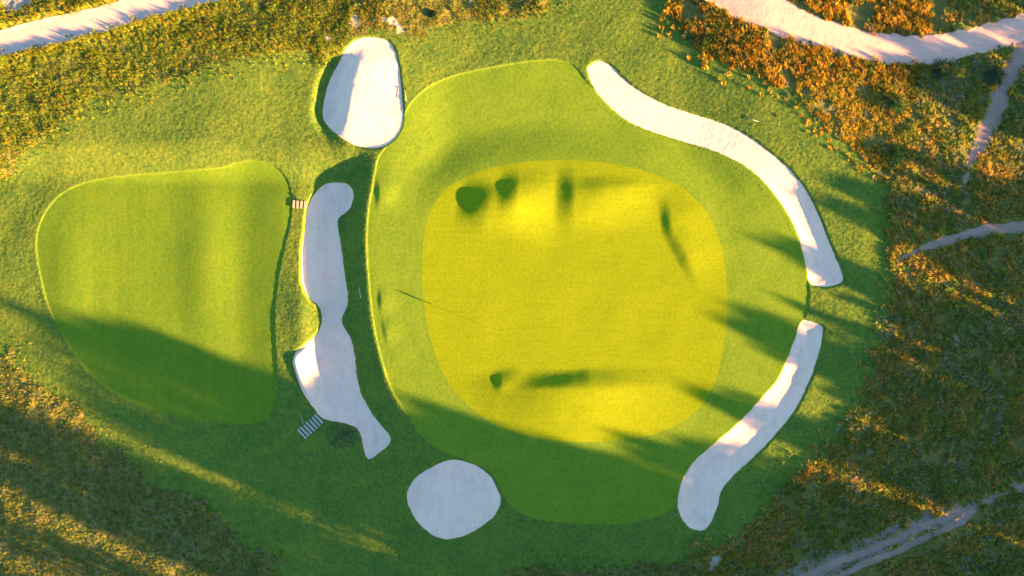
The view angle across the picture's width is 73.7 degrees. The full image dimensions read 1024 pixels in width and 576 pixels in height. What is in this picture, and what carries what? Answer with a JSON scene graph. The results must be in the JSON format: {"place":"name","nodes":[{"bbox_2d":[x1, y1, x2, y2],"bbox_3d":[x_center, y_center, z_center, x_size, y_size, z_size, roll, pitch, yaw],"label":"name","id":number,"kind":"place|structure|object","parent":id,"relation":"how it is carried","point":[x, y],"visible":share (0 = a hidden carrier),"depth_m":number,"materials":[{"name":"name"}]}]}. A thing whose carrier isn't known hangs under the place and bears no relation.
{"place":"outdoors","nodes":[
{"label":"outdoors","id":0,"kind":"place"},
{"bbox_2d":[0,0,217,54],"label":"sand path","id":1,"kind":"structure","parent":0,"point":[46,31],"depth_m":95.93,"materials":[{"name":"beige sand"}]},
{"bbox_2d":[0,0,722,570],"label":"bare sand","id":2,"kind":"structure","parent":0,"point":[18,4],"depth_m":95.86,"materials":[{"name":"beige sand"}]},
{"bbox_2d":[0,0,896,575],"bbox_3d":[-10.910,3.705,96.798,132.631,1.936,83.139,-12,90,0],"label":"rough ground","id":3,"kind":"structure","parent":0,"point":[140,132],"depth_m":96.44,"materials":[{"name":"green plant"}]},
{"bbox_2d":[36,161,291,424],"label":"approach green","id":4,"kind":"object","parent":3,"relation":"on","point":[159,289],"visible":1,"depth_m":97.37,"materials":[{"name":"green plant"}]},
{"bbox_2d":[0,0,353,181],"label":"long grass","id":5,"kind":"structure","parent":3,"relation":"on","point":[186,12],"depth_m":95.82,"materials":[{"name":"plant"}]},
{"bbox_2d":[292,200,305,208],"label":"wooden steps","id":6,"kind":"structure","parent":3,"relation":"on","point":[297,203],"depth_m":96.92,"materials":[{"name":"beige wood"}]},
{"bbox_2d":[297,414,323,438],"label":"wooden steps","id":7,"kind":"structure","parent":3,"relation":"on","point":[310,426],"depth_m":97.06,"materials":[{"name":"grey wood"}]},
{"bbox_2d":[292,183,389,458],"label":"sand bunker","id":8,"kind":"object","parent":3,"relation":"on","point":[324,364],"visible":1,"depth_m":97.88},
{"bbox_2d":[325,422,360,447],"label":"worn grass","id":9,"kind":"structure","parent":3,"relation":"on","point":[342,435],"depth_m":97.31,"materials":[{"name":"green plant"}]},
{"bbox_2d":[323,38,402,147],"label":"sand bunker","id":10,"kind":"object","parent":3,"relation":"on","point":[363,106],"visible":1,"depth_m":96.06},
{"bbox_2d":[407,460,500,538],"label":"sand bunker","id":11,"kind":"object","parent":3,"relation":"on","point":[450,499],"visible":1,"depth_m":96.44},
{"bbox_2d":[307,0,683,67],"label":"dry grass","id":12,"kind":"structure","parent":3,"relation":"on","point":[361,11],"depth_m":96.03,"materials":[{"name":"orange plant"}]},
{"bbox_2d":[422,160,726,441],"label":"putting green","id":13,"kind":"object","parent":3,"relation":"on","point":[575,300],"visible":1,"depth_m":95.99,"materials":[{"name":"green plant"}]},
{"bbox_2d":[367,60,808,523],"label":"green fringe","id":14,"kind":"object","parent":3,"relation":"on","point":[455,128],"visible":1,"depth_m":96.00,"materials":[{"name":"green plant"}]},
{"bbox_2d":[588,61,842,286],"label":"sand bunker","id":15,"kind":"object","parent":3,"relation":"on","point":[620,95],"visible":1,"depth_m":96.36},
{"bbox_2d":[678,320,822,530],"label":"sand bunker","id":16,"kind":"object","parent":3,"relation":"on","point":[716,467],"visible":1,"depth_m":96.27},
{"bbox_2d":[0,0,1023,575],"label":"native ground","id":17,"kind":"structure","parent":0,"point":[862,14],"depth_m":95.97,"materials":[{"name":"brown plant"}]},
{"bbox_2d":[0,338,696,575],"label":"mixed grass","id":18,"kind":"structure","parent":17,"relation":"on","point":[39,500],"depth_m":96.81,"materials":[{"name":"plant"}]},
{"bbox_2d":[429,10,436,18],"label":"shrub","id":19,"kind":"object","parent":17,"relation":"on","point":[433,13],"visible":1,"depth_m":95.84,"materials":[{"name":"green plant"}]},
{"bbox_2d":[696,34,715,52],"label":"shrub","id":20,"kind":"object","parent":17,"relation":"on","point":[704,48],"visible":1,"depth_m":95.78,"materials":[{"name":"green plant"}]},
{"bbox_2d":[658,0,933,180],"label":"amber tussock grass","id":21,"kind":"structure","parent":17,"relation":"on","point":[839,9],"depth_m":95.77,"materials":[{"name":"orange plant"}]},
{"bbox_2d":[777,501,977,575],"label":"dusty verge","id":22,"kind":"structure","parent":17,"relation":"on","point":[926,517],"depth_m":95.89,"materials":[{"name":"beige sand"}]},
{"bbox_2d":[884,142,909,168],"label":"shrub","id":23,"kind":"object","parent":17,"relation":"on","point":[899,155],"visible":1,"depth_m":95.43,"materials":[{"name":"green plant"}]},
{"bbox_2d":[886,94,909,115],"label":"shrub","id":24,"kind":"object","parent":17,"relation":"on","point":[895,105],"visible":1,"depth_m":95.30,"materials":[{"name":"green plant"}]},
{"bbox_2d":[930,57,950,77],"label":"shrub","id":25,"kind":"object","parent":17,"relation":"on","point":[938,69],"visible":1,"depth_m":95.50,"materials":[{"name":"green plant"}]},
{"bbox_2d":[981,66,1006,88],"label":"shrub","id":26,"kind":"object","parent":17,"relation":"on","point":[990,75],"visible":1,"depth_m":95.36,"materials":[{"name":"green plant"}]},
{"bbox_2d":[706,0,1023,64],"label":"sand road","id":27,"kind":"structure","parent":0,"point":[782,18],"depth_m":95.93,"materials":[{"name":"beige sand"}]},
{"bbox_2d":[800,41,1023,575],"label":"sand track","id":28,"kind":"structure","parent":0,"point":[999,104],"depth_m":95.93,"materials":[{"name":"beige sand"}]},
{"bbox_2d":[965,472,1023,523],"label":"grass track","id":29,"kind":"structure","parent":0,"point":[980,503],"depth_m":95.81,"materials":[{"name":"plant"}]}
]}

